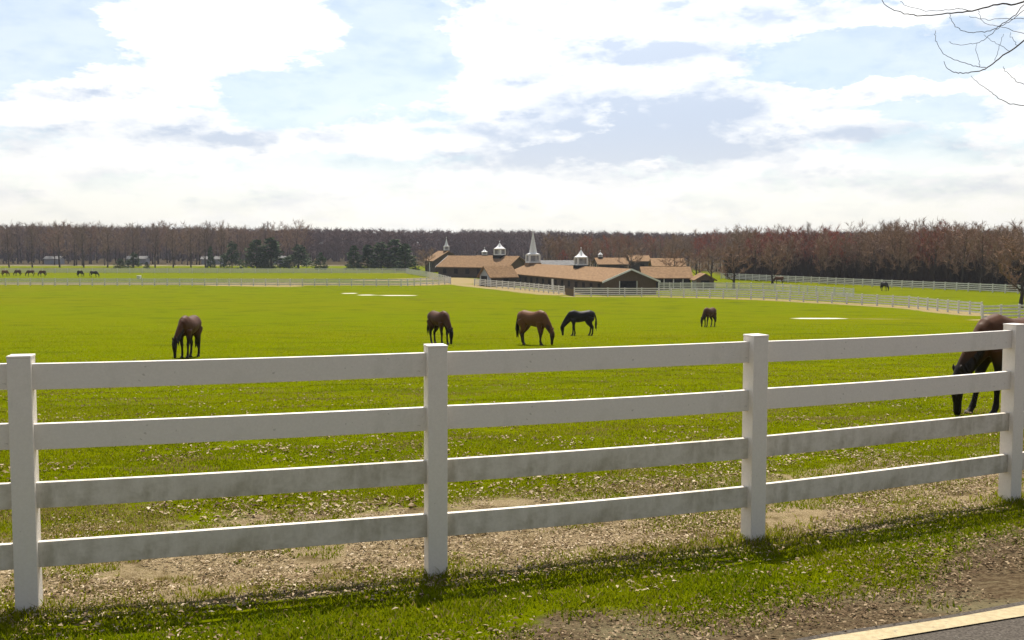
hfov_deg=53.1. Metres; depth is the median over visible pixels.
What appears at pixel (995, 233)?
bare tree
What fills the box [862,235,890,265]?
bare tree
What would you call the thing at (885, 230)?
bare tree
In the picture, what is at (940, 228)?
bare tree
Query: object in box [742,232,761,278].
bare tree
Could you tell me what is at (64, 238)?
bare tree
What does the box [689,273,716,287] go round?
gabled shed
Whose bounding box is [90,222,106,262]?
bare tree
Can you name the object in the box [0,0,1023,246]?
sky
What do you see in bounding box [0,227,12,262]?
bare tree
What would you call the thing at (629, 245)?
bare tree
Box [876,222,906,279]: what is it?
bare tree
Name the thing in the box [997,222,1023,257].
bare tree
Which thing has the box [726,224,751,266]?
bare tree
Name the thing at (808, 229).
bare tree
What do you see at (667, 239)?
bare tree
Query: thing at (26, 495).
white fence
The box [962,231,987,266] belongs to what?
bare tree
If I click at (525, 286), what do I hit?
white fence
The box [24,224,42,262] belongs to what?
bare tree
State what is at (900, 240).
bare tree
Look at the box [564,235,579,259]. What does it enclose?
bare tree
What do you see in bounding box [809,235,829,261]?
bare tree
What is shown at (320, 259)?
evergreen tree
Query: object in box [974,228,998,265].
bare tree
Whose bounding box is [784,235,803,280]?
bare tree
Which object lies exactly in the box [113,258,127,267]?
evergreen tree
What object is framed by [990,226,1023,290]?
bare tree
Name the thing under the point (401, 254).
evergreen tree
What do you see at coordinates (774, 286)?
white fence
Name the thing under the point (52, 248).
bare tree
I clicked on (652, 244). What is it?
bare tree
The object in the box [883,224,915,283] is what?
bare tree
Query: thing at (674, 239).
bare tree
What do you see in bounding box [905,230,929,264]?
bare tree
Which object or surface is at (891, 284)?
white fence
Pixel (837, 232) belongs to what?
bare tree
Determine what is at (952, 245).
bare tree
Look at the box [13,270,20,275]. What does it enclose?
horse
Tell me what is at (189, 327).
horse
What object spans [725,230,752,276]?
bare tree
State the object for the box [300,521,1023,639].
leaf litter
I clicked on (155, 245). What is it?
bare tree
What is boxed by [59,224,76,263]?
bare tree
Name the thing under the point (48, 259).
white shed
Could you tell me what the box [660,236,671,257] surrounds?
bare tree
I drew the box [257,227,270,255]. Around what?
bare tree
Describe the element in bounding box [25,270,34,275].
horse
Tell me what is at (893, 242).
bare tree
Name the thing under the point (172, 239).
bare tree
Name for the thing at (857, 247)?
bare tree
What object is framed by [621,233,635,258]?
bare tree
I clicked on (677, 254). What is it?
bare tree
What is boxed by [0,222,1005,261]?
wood
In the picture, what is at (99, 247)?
bare tree
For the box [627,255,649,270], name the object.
barn
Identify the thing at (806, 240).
bare tree
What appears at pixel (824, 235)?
bare tree
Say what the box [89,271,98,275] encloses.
horse
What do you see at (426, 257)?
bare tree
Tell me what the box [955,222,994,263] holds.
bare tree
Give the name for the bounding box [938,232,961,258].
bare tree
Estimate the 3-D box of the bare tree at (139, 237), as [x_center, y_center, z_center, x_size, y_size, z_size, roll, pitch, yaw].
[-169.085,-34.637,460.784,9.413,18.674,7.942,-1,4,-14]
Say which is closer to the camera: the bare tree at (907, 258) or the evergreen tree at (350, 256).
the bare tree at (907, 258)
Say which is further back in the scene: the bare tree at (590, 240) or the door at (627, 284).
the bare tree at (590, 240)
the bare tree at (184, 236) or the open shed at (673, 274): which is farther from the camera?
the bare tree at (184, 236)
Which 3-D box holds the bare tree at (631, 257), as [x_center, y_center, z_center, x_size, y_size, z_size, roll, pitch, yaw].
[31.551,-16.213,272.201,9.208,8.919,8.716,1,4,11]
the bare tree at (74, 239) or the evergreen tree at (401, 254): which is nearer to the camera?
the evergreen tree at (401, 254)
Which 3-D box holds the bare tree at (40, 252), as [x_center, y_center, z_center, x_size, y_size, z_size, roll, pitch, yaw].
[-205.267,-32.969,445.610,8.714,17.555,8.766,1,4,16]
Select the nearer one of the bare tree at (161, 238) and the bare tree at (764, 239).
the bare tree at (764, 239)
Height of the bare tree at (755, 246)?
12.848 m
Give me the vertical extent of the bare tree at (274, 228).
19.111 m
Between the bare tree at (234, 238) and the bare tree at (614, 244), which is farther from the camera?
the bare tree at (234, 238)
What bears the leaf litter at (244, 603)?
on the ground at (146, 310)
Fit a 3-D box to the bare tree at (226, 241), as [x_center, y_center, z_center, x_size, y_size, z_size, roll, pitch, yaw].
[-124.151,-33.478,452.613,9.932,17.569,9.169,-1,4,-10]
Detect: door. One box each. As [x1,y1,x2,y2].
[481,276,486,285]
[620,281,636,293]
[701,280,708,287]
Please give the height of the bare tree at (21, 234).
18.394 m
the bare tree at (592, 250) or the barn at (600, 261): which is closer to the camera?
the barn at (600, 261)
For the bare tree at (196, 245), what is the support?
on the ground at (146, 310)
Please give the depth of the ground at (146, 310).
22.30 m
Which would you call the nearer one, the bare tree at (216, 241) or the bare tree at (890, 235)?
the bare tree at (890, 235)
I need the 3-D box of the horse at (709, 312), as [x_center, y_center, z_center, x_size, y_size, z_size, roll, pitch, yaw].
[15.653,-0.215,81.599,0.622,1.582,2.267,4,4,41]
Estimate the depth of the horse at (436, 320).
47.81 m
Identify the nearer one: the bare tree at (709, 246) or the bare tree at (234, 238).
the bare tree at (709, 246)
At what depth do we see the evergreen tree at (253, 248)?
341.17 m
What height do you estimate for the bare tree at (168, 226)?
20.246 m
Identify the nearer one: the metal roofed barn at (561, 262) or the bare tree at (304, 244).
the metal roofed barn at (561, 262)
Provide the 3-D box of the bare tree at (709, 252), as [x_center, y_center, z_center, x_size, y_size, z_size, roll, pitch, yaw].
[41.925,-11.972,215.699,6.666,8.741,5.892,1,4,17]
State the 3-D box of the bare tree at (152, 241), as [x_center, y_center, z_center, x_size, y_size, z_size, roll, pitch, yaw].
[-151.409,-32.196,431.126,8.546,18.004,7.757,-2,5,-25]
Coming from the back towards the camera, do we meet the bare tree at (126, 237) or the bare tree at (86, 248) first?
the bare tree at (126, 237)
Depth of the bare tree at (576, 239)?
335.41 m
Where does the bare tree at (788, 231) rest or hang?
on the ground at (146, 310)
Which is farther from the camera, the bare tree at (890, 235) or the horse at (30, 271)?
the horse at (30, 271)
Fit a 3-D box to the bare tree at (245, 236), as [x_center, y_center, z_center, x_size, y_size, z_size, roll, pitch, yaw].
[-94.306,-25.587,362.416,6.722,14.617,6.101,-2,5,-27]
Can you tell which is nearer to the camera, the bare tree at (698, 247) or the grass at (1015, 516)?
the grass at (1015, 516)
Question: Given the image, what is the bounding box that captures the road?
[793,601,1023,639]
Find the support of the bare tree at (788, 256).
on the ground at (146, 310)
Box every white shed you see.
[43,256,65,263]
[124,256,150,263]
[200,256,222,263]
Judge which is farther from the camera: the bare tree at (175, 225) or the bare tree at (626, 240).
the bare tree at (175, 225)
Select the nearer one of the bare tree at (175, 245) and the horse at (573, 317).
the horse at (573, 317)
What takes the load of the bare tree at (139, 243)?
on the ground at (146, 310)
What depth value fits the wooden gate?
166.23 m
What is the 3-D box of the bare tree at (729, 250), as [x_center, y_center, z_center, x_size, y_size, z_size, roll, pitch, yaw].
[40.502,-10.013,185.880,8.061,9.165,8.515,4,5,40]
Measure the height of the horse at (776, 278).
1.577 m
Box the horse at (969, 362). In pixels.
[951,313,1023,414]
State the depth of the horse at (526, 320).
46.14 m
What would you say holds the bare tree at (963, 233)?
on the ground at (146, 310)
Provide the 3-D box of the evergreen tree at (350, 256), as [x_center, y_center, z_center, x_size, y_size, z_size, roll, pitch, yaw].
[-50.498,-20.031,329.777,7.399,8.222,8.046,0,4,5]
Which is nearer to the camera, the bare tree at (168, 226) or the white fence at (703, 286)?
the white fence at (703, 286)
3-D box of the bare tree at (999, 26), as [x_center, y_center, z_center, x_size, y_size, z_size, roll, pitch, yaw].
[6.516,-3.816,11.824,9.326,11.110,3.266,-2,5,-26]
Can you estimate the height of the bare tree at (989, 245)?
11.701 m
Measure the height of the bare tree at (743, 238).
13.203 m
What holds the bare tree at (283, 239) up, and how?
on the ground at (146, 310)
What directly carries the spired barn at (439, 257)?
on the ground at (146, 310)
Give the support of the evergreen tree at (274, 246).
on the ground at (146, 310)
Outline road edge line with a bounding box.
[813,605,1023,639]
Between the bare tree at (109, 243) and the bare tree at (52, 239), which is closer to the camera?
the bare tree at (52, 239)
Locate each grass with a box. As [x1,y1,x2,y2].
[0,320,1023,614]
[0,488,1023,639]
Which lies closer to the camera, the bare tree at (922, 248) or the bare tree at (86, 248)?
the bare tree at (922, 248)
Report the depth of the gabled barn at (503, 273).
207.09 m
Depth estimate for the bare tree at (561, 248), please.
314.42 m
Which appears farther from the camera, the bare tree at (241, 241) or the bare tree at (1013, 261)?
the bare tree at (241, 241)
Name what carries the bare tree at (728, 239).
on the ground at (146, 310)
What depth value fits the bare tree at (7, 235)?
362.19 m
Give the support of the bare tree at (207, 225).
on the ground at (146, 310)
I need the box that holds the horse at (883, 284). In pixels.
[880,282,888,290]
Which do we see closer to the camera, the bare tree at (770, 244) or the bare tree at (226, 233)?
the bare tree at (770, 244)
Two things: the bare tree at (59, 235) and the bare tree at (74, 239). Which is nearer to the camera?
the bare tree at (59, 235)
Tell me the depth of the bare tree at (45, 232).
432.35 m
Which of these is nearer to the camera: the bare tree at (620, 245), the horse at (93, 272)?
the horse at (93, 272)
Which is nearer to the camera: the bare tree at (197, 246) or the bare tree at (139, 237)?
the bare tree at (197, 246)
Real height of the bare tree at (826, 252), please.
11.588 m
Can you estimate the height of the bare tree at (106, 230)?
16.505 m
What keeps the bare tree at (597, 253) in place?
on the ground at (146, 310)
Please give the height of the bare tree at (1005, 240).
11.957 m
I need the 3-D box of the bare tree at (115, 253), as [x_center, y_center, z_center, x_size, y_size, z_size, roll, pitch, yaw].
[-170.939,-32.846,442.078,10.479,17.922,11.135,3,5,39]
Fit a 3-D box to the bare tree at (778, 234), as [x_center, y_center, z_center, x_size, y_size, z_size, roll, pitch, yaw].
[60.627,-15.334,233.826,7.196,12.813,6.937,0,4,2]
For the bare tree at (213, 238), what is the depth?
436.66 m
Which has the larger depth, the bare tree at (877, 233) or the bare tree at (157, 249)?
the bare tree at (157, 249)
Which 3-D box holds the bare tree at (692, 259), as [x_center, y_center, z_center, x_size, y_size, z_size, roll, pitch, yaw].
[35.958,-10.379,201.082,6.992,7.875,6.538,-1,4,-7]
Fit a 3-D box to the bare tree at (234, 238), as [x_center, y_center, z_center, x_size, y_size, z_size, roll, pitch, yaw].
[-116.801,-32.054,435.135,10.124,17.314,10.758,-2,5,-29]
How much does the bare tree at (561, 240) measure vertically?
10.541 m
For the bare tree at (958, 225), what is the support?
on the ground at (146, 310)
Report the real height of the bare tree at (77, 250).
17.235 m
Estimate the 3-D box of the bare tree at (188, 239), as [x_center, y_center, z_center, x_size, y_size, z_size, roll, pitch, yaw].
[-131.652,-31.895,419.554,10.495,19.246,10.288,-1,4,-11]
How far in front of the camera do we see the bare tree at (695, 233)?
325.79 m
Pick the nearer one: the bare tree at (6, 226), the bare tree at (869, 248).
the bare tree at (869, 248)
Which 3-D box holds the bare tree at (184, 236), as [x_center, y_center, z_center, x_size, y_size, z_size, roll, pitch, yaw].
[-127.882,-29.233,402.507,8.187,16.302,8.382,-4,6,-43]
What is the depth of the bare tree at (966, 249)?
180.55 m
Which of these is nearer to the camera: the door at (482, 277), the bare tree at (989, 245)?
the bare tree at (989, 245)
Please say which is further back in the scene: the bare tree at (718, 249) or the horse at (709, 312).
the bare tree at (718, 249)
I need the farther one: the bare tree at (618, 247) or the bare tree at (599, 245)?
the bare tree at (599, 245)
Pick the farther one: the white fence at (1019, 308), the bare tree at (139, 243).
the bare tree at (139, 243)
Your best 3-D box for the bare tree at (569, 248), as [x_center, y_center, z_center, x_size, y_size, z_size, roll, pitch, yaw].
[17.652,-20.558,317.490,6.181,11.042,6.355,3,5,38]
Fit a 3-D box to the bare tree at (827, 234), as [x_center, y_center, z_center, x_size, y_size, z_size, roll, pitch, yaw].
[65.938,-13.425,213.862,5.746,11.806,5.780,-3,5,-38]
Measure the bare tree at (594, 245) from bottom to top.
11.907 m
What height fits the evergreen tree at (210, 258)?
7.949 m
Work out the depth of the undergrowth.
202.12 m
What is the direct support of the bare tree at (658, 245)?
on the ground at (146, 310)
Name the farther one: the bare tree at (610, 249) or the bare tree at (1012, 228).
the bare tree at (610, 249)
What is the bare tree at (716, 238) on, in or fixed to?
on the ground at (146, 310)
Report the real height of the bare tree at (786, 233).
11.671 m
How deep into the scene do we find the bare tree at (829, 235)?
227.17 m
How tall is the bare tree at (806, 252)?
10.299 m
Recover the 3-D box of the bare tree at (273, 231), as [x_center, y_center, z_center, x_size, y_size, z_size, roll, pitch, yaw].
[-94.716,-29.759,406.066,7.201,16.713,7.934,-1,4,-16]
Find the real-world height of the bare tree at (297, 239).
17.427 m
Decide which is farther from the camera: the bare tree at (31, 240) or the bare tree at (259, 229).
the bare tree at (259, 229)
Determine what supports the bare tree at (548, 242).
on the ground at (146, 310)
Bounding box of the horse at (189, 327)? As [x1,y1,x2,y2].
[172,315,202,358]
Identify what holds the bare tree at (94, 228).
on the ground at (146, 310)
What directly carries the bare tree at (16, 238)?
on the ground at (146, 310)
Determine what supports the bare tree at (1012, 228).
on the ground at (146, 310)
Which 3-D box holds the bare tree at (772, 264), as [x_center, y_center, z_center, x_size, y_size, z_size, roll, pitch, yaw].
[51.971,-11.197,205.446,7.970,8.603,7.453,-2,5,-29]
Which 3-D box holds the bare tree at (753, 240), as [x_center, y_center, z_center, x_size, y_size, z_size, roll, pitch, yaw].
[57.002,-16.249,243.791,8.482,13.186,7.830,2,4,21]
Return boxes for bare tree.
[0,223,21,262]
[0,224,12,262]
[0,224,16,267]
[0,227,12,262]
[7,221,24,263]
[10,226,27,263]
[21,223,33,262]
[24,222,40,267]
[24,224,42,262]
[32,229,47,262]
[34,221,51,263]
[38,225,59,255]
[42,228,65,264]
[46,220,68,267]
[49,223,67,263]
[52,221,71,256]
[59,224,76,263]
[65,224,80,265]
[67,223,84,264]
[75,223,92,267]
[75,224,91,265]
[81,223,98,263]
[83,223,96,263]
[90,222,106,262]
[94,224,112,264]
[98,223,117,267]
[99,227,116,262]
[104,223,124,263]
[108,226,127,260]
[114,227,132,262]
[116,224,138,255]
[123,222,141,267]
[130,223,145,251]
[132,229,144,260]
[140,224,154,255]
[144,225,161,263]
[145,222,165,263]
[146,223,159,267]
[147,222,166,261]
[157,219,174,262]
[159,224,180,262]
[163,229,182,264]
[164,225,180,267]
[174,224,186,263]
[176,227,195,264]
[180,221,198,264]
[182,226,196,267]
[190,227,206,264]
[191,222,205,264]
[197,227,213,267]
[198,221,215,248]
[206,223,224,255]
[207,226,218,253]
[213,220,234,254]
[213,226,229,267]
[214,226,229,251]
[221,228,235,262]
[227,225,248,260]
[232,225,247,263]
[237,229,251,260]
[239,227,252,261]
[243,226,258,262]
[252,228,267,246]
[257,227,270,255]
[261,221,276,256]
[265,225,276,262]
[268,221,289,263]
[275,224,289,255]
[278,225,295,255]
[282,226,306,263]
[284,220,308,261]
[296,219,313,263]
[413,248,434,270]
[540,232,558,259]
[542,235,558,259]
[550,239,568,259]
[555,236,569,259]
[556,249,573,259]
[562,238,576,259]
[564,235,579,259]
[568,241,584,259]
[574,234,585,259]
[576,235,592,260]
[580,234,596,266]
[586,235,596,266]
[587,235,601,259]
[589,241,605,259]
[594,235,607,256]
[597,234,613,257]
[602,237,619,257]
[602,241,616,257]
[610,232,621,256]
[612,236,627,257]
[614,237,627,257]
[615,243,645,268]
[620,237,638,257]
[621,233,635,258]
[633,237,646,254]
[643,233,656,266]
[646,237,661,257]
[647,237,662,257]
[652,236,668,257]
[657,247,691,266]
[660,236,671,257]
[662,233,681,257]
[665,236,684,257]
[676,237,690,257]
[679,248,714,274]
[682,237,694,266]
[684,233,693,265]
[687,229,705,265]
[691,238,708,269]
[695,232,710,270]
[697,244,726,276]
[701,233,715,257]
[702,234,716,270]
[706,229,720,268]
[707,236,723,271]
[711,229,728,271]
[712,226,730,268]
[717,242,754,287]
[722,229,738,256]
[725,225,749,249]
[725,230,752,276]
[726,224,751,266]
[733,226,754,253]
[740,237,761,279]
[741,228,766,256]
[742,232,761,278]
[744,226,767,280]
[750,228,767,254]
[752,228,775,252]
[756,243,792,283]
[760,230,781,256]
[760,238,784,260]
[762,225,789,260]
[762,235,783,274]
[773,237,799,281]
[774,229,805,262]
[780,225,804,250]
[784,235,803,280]
[786,232,810,280]
[789,224,812,239]
[790,221,819,258]
[798,229,818,260]
[800,226,828,251]
[801,238,821,281]
[803,231,826,257]
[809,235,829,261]
[810,238,833,281]
[812,226,834,251]
[813,224,844,256]
[813,230,843,262]
[816,229,840,276]
[825,230,854,256]
[831,230,856,277]
[833,234,852,259]
[836,236,861,277]
[845,219,869,253]
[846,231,872,283]
[847,237,871,258]
[851,227,873,260]
[853,227,879,263]
[859,228,888,284]
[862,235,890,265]
[863,223,892,261]
[867,220,896,253]
[871,219,905,253]
[871,224,892,255]
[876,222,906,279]
[880,222,906,263]
[882,0,1023,105]
[882,221,909,254]
[882,229,901,263]
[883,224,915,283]
[884,222,918,285]
[890,224,919,258]
[896,230,922,285]
[901,220,926,244]
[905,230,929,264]
[906,234,934,262]
[910,218,938,259]
[910,221,957,280]
[913,219,955,281]
[918,221,942,256]
[926,217,960,261]
[932,227,971,263]
[935,226,964,287]
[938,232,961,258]
[940,225,979,288]
[946,221,984,266]
[950,220,988,257]
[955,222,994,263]
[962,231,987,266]
[963,222,1000,287]
[973,228,1002,268]
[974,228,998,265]
[979,230,1017,289]
[983,227,1011,289]
[983,236,1023,307]
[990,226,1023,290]
[992,225,1016,261]
[994,225,1018,257]
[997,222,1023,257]
[999,220,1023,245]
[1002,217,1023,258]
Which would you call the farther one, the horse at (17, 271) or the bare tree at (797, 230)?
the horse at (17, 271)
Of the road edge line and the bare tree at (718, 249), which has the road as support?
the road edge line
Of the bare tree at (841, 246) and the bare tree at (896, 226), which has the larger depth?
the bare tree at (841, 246)
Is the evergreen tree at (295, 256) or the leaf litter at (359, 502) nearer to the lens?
the leaf litter at (359, 502)
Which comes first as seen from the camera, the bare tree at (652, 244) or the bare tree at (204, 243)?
the bare tree at (652, 244)
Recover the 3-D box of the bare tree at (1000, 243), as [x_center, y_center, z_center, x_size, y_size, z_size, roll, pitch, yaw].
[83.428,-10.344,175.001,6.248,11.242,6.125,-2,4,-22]
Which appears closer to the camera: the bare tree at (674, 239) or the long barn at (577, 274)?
the long barn at (577, 274)
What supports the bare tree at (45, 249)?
on the ground at (146, 310)
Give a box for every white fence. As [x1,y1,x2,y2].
[0,268,405,272]
[0,277,450,285]
[0,323,1023,611]
[406,268,449,280]
[474,278,564,293]
[574,287,982,314]
[658,282,751,290]
[721,273,1020,293]
[750,283,853,295]
[981,304,1023,318]
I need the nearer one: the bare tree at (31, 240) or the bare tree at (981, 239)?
the bare tree at (981, 239)
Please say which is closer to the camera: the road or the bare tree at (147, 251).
the road
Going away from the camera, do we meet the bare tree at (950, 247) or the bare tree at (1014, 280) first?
the bare tree at (1014, 280)
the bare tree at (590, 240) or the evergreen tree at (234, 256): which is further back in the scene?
the evergreen tree at (234, 256)
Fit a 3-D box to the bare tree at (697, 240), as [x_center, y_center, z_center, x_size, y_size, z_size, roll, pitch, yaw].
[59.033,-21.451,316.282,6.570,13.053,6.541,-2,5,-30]
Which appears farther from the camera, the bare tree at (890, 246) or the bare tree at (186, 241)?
the bare tree at (186, 241)
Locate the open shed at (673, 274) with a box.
[639,267,692,289]
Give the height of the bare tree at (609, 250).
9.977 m
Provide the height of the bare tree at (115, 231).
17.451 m
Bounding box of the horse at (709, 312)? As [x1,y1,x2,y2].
[700,307,716,326]
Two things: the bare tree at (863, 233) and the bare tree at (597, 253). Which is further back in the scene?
the bare tree at (597, 253)
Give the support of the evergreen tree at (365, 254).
on the ground at (146, 310)
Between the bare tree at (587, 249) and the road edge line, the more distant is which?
the bare tree at (587, 249)
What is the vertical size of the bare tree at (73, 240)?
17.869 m
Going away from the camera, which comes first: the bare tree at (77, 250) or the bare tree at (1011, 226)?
the bare tree at (1011, 226)
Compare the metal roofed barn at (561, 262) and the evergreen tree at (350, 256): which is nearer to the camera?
the metal roofed barn at (561, 262)
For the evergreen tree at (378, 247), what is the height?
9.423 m
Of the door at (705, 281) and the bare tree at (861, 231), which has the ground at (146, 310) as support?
the bare tree at (861, 231)
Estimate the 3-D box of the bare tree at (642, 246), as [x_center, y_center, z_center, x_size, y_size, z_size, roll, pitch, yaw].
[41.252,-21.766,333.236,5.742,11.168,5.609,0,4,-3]
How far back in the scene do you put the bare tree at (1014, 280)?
125.74 m
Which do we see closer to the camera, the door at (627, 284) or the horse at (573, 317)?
the horse at (573, 317)
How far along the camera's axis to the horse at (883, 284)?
174.29 m
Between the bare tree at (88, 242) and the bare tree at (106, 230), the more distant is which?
the bare tree at (88, 242)
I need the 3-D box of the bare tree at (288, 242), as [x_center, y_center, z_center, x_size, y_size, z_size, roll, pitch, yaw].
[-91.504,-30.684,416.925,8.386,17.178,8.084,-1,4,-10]
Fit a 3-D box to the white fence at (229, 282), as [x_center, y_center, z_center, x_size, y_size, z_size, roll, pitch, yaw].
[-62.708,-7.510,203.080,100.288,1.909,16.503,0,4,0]
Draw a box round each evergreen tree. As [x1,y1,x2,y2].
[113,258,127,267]
[125,252,142,267]
[206,246,215,267]
[217,241,244,267]
[236,239,275,267]
[254,237,291,267]
[277,244,312,267]
[312,252,327,269]
[344,245,363,269]
[354,244,380,269]
[363,242,398,269]
[373,239,412,269]
[392,243,422,270]
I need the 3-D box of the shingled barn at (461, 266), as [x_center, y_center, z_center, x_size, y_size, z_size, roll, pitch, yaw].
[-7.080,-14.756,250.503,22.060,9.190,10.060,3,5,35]
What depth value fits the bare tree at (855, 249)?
205.62 m
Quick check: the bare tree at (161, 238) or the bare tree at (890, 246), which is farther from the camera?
the bare tree at (161, 238)
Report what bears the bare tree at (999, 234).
on the ground at (146, 310)
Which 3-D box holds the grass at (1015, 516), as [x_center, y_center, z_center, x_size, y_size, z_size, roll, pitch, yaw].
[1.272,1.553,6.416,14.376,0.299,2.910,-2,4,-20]
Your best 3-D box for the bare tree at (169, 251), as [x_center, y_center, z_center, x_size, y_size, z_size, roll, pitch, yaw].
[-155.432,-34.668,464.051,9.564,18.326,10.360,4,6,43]
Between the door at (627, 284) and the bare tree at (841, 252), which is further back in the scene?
the bare tree at (841, 252)
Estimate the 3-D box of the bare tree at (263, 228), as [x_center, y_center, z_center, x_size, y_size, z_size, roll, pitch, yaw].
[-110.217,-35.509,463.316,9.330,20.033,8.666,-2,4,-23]
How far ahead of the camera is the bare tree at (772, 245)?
230.43 m
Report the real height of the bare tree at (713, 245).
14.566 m
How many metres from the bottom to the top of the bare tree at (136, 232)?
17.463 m
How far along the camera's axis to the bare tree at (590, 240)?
305.99 m
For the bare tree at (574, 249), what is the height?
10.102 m
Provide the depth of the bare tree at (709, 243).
329.58 m
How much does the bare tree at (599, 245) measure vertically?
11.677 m
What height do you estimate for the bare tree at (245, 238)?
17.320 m
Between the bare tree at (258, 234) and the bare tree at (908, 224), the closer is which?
the bare tree at (908, 224)
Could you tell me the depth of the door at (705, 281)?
184.92 m
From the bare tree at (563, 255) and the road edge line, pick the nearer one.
the road edge line
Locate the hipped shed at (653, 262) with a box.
[648,258,685,266]
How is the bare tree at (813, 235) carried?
on the ground at (146, 310)
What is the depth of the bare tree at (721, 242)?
331.10 m
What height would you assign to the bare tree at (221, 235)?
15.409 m
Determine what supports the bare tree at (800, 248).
on the ground at (146, 310)
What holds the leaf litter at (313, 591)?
on the ground at (146, 310)
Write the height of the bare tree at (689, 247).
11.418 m
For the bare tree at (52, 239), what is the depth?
425.35 m
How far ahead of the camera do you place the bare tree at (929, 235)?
200.13 m
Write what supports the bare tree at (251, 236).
on the ground at (146, 310)
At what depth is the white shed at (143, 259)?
433.65 m
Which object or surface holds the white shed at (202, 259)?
on the ground at (146, 310)
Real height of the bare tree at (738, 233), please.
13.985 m
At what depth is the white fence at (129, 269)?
286.38 m
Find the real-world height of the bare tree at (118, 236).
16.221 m
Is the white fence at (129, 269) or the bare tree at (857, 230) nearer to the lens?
the bare tree at (857, 230)
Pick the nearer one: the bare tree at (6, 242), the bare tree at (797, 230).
the bare tree at (797, 230)
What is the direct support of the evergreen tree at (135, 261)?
on the ground at (146, 310)
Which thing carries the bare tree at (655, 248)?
on the ground at (146, 310)
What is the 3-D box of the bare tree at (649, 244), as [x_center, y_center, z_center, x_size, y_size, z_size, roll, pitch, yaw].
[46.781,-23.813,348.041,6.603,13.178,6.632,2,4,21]
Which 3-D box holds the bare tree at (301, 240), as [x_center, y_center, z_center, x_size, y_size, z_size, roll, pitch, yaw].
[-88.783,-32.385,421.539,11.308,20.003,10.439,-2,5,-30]
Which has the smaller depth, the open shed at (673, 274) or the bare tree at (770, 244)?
the open shed at (673, 274)
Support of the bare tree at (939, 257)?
on the ground at (146, 310)
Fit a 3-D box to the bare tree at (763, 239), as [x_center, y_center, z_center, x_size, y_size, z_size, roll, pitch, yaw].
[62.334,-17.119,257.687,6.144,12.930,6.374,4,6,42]
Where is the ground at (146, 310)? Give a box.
[0,250,1023,639]
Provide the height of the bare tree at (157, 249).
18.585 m
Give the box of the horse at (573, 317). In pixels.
[560,310,596,335]
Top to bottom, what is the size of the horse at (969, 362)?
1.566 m
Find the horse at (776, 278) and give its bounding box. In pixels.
[773,276,783,283]
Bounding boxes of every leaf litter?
[0,354,1000,520]
[0,402,1023,626]
[0,505,1023,639]
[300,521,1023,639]
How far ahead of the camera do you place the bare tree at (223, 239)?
455.85 m
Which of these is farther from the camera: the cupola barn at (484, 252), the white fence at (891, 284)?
the cupola barn at (484, 252)
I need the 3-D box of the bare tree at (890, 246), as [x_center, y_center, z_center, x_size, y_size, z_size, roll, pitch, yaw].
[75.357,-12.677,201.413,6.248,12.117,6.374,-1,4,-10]
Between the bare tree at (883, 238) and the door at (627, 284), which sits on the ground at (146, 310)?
the bare tree at (883, 238)
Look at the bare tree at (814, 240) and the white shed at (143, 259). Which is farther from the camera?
the white shed at (143, 259)
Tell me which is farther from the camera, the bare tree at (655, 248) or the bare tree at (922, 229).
the bare tree at (655, 248)
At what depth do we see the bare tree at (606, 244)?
328.95 m
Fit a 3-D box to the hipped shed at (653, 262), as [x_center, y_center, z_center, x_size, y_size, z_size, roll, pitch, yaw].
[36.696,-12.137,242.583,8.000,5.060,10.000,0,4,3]
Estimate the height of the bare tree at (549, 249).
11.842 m
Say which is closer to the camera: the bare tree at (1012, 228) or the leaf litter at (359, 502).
the leaf litter at (359, 502)
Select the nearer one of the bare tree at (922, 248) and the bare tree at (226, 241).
the bare tree at (922, 248)
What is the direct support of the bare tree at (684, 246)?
on the ground at (146, 310)
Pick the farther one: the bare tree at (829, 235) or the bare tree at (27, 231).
the bare tree at (27, 231)
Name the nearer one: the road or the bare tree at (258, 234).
the road
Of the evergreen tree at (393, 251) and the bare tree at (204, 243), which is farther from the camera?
the bare tree at (204, 243)
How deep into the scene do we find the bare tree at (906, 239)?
206.88 m
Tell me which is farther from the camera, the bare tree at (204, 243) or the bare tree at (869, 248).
the bare tree at (204, 243)
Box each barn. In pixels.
[423,237,455,271]
[435,241,524,277]
[476,247,506,255]
[477,266,518,286]
[514,233,660,293]
[537,260,573,265]
[591,250,627,267]
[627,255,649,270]
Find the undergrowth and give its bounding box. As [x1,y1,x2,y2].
[723,248,1023,289]
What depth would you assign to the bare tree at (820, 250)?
210.86 m
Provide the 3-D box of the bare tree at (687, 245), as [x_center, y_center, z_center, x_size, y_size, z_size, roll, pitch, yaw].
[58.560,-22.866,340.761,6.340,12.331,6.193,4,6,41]
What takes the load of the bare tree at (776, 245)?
on the ground at (146, 310)
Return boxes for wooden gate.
[565,288,573,295]
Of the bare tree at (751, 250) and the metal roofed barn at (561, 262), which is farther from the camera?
the metal roofed barn at (561, 262)
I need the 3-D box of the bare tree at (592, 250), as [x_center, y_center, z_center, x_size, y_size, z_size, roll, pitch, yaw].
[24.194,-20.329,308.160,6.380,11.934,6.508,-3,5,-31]
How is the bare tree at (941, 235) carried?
on the ground at (146, 310)
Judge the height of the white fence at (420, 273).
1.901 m
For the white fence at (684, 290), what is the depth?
141.04 m
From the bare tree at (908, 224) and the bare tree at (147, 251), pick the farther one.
the bare tree at (147, 251)
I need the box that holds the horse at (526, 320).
[515,310,554,345]
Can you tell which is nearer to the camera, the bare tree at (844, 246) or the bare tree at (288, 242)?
the bare tree at (844, 246)
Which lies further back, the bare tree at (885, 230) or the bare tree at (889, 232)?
the bare tree at (885, 230)
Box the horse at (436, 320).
[427,310,452,344]

